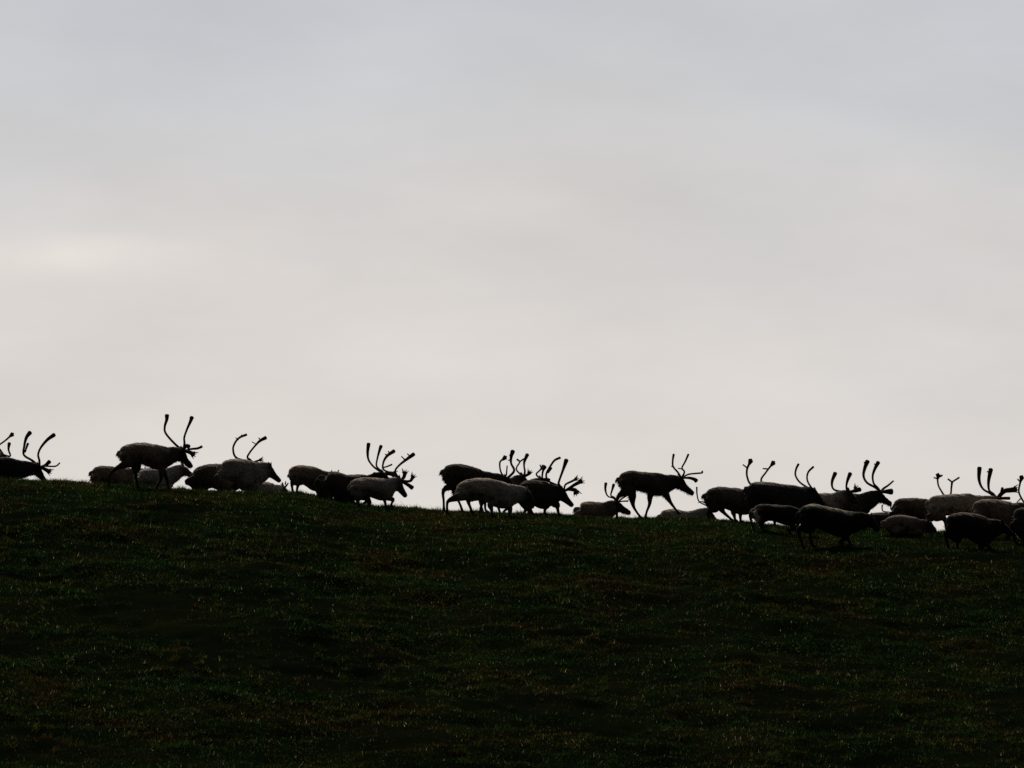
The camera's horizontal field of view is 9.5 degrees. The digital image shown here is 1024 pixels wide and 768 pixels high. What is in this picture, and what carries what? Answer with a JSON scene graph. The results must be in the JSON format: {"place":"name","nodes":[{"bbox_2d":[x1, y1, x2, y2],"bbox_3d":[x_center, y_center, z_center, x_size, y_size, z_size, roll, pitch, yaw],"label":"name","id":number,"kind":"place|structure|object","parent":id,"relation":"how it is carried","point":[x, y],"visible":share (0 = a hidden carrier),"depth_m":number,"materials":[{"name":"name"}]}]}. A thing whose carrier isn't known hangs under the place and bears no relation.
{"place":"outdoors","nodes":[
{"label":"outdoors","id":0,"kind":"place"},
{"bbox_2d":[0,475,1023,767],"bbox_3d":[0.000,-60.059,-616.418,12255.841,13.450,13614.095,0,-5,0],"label":"ground","id":1,"kind":"structure","parent":0,"point":[158,615],"depth_m":126.33,"materials":[{"name":"green plant"}]},
{"bbox_2d":[0,432,13,456],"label":"reindeer","id":2,"kind":"object","parent":1,"relation":"on","point":[2,454],"visible":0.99,"depth_m":159.94,"materials":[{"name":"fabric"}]},
{"bbox_2d":[0,431,59,479],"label":"reindeer","id":3,"kind":"object","parent":1,"relation":"on","point":[14,467],"visible":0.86,"depth_m":158.62,"materials":[{"name":"fur"}]},
{"bbox_2d":[88,465,145,484],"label":"reindeer","id":4,"kind":"object","parent":1,"relation":"on","point":[99,473],"visible":0.56,"depth_m":160.21},
{"bbox_2d":[107,414,202,489],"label":"reindeer","id":5,"kind":"object","parent":1,"relation":"on","point":[136,455],"visible":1,"depth_m":147.69,"materials":[{"name":"fur"}]},
{"bbox_2d":[132,464,191,487],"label":"reindeer","id":6,"kind":"object","parent":1,"relation":"on","point":[149,476],"visible":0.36,"depth_m":159.88},
{"bbox_2d":[185,433,266,490],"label":"reindeer","id":7,"kind":"object","parent":1,"relation":"on","point":[203,476],"visible":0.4,"depth_m":156.23,"materials":[{"name":"fur"}]},
{"bbox_2d":[214,458,280,490],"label":"reindeer","id":8,"kind":"object","parent":1,"relation":"on","point":[241,474],"visible":0.93,"depth_m":153.81,"materials":[{"name":"fur"}]},
{"bbox_2d":[257,481,288,491],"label":"reindeer","id":9,"kind":"object","parent":1,"relation":"on","point":[271,486],"visible":0.21,"depth_m":159.24,"materials":[{"name":"fur"}]},
{"bbox_2d":[287,465,338,495],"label":"reindeer","id":10,"kind":"object","parent":1,"relation":"on","point":[299,475],"visible":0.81,"depth_m":150.62,"materials":[{"name":"fur"}]},
{"bbox_2d":[314,471,362,502],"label":"reindeer","id":11,"kind":"object","parent":1,"relation":"on","point":[334,484],"visible":0.81,"depth_m":149.26},
{"bbox_2d":[350,443,397,504],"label":"reindeer","id":12,"kind":"object","parent":1,"relation":"on","point":[380,473],"visible":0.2,"depth_m":153.73,"materials":[{"name":"fur"}]},
{"bbox_2d":[347,449,416,508],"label":"reindeer","id":13,"kind":"object","parent":1,"relation":"on","point":[366,488],"visible":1,"depth_m":147.46,"materials":[{"name":"fur"}]},
{"bbox_2d":[439,450,514,512],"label":"reindeer","id":14,"kind":"object","parent":1,"relation":"on","point":[453,476],"visible":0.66,"depth_m":149.62,"materials":[{"name":"fur"}]},
{"bbox_2d":[446,478,534,515],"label":"reindeer","id":15,"kind":"object","parent":1,"relation":"on","point":[491,493],"visible":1,"depth_m":146.98},
{"bbox_2d":[478,453,532,511],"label":"reindeer","id":16,"kind":"object","parent":1,"relation":"on","point":[520,478],"visible":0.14,"depth_m":153.30,"materials":[{"name":"fur"}]},
{"bbox_2d":[497,464,549,512],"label":"reindeer","id":17,"kind":"object","parent":1,"relation":"on","point":[542,468],"visible":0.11,"depth_m":155.13,"materials":[{"name":"fur"}]},
{"bbox_2d":[519,457,584,514],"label":"reindeer","id":18,"kind":"object","parent":1,"relation":"on","point":[546,495],"visible":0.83,"depth_m":149.22,"materials":[{"name":"fur"}]},
{"bbox_2d":[573,482,630,516],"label":"reindeer","id":19,"kind":"object","parent":1,"relation":"on","point":[596,509],"visible":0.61,"depth_m":158.81,"materials":[{"name":"fur"}]},
{"bbox_2d":[614,454,702,518],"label":"reindeer","id":20,"kind":"object","parent":1,"relation":"on","point":[630,484],"visible":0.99,"depth_m":150.04,"materials":[{"name":"fur"}]},
{"bbox_2d":[657,487,716,518],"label":"reindeer","id":21,"kind":"object","parent":1,"relation":"on","point":[702,512],"visible":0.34,"depth_m":159.22,"materials":[{"name":"fur"}]},
{"bbox_2d":[700,459,775,521],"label":"reindeer","id":22,"kind":"object","parent":1,"relation":"on","point":[722,499],"visible":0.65,"depth_m":149.25,"materials":[{"name":"fur"}]},
{"bbox_2d":[749,504,799,534],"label":"reindeer","id":23,"kind":"object","parent":1,"relation":"on","point":[761,514],"visible":0.78,"depth_m":144.94},
{"bbox_2d":[742,463,824,527],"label":"reindeer","id":24,"kind":"object","parent":1,"relation":"on","point":[771,493],"visible":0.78,"depth_m":147.54,"materials":[{"name":"fur"}]},
{"bbox_2d":[794,504,879,547],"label":"reindeer","id":25,"kind":"object","parent":1,"relation":"on","point":[842,524],"visible":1,"depth_m":142.11},
{"bbox_2d":[813,472,861,509],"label":"reindeer","id":26,"kind":"object","parent":1,"relation":"on","point":[838,499],"visible":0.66,"depth_m":148.64,"materials":[{"name":"fur"}]},
{"bbox_2d":[841,460,893,528],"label":"reindeer","id":27,"kind":"object","parent":1,"relation":"on","point":[869,501],"visible":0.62,"depth_m":149.63,"materials":[{"name":"fur"}]},
{"bbox_2d":[872,505,891,528],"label":"reindeer","id":28,"kind":"object","parent":1,"relation":"on","point":[879,517],"visible":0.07,"depth_m":159.72,"materials":[{"name":"fur"}]},
{"bbox_2d":[879,515,936,536],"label":"reindeer","id":29,"kind":"object","parent":1,"relation":"on","point":[903,525],"visible":1,"depth_m":145.74},
{"bbox_2d":[889,473,959,523],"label":"reindeer","id":30,"kind":"object","parent":1,"relation":"on","point":[913,507],"visible":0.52,"depth_m":148.13,"materials":[{"name":"fur"}]},
{"bbox_2d":[924,467,1017,532],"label":"reindeer","id":31,"kind":"object","parent":1,"relation":"on","point":[940,507],"visible":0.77,"depth_m":146.75,"materials":[{"name":"fur"}]},
{"bbox_2d":[943,512,1013,549],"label":"reindeer","id":32,"kind":"object","parent":1,"relation":"on","point":[981,531],"visible":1,"depth_m":142.49},
{"bbox_2d":[971,475,1023,539],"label":"reindeer","id":33,"kind":"object","parent":1,"relation":"on","point":[996,509],"visible":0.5,"depth_m":145.50,"materials":[{"name":"fur"}]},
{"bbox_2d":[1009,507,1023,542],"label":"reindeer","id":34,"kind":"object","parent":1,"relation":"on","point":[1016,525],"visible":0.98,"depth_m":144.10},
{"bbox_2d":[0,0,1023,530],"label":"sky","id":35,"kind":"structure","parent":0,"point":[609,238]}
]}

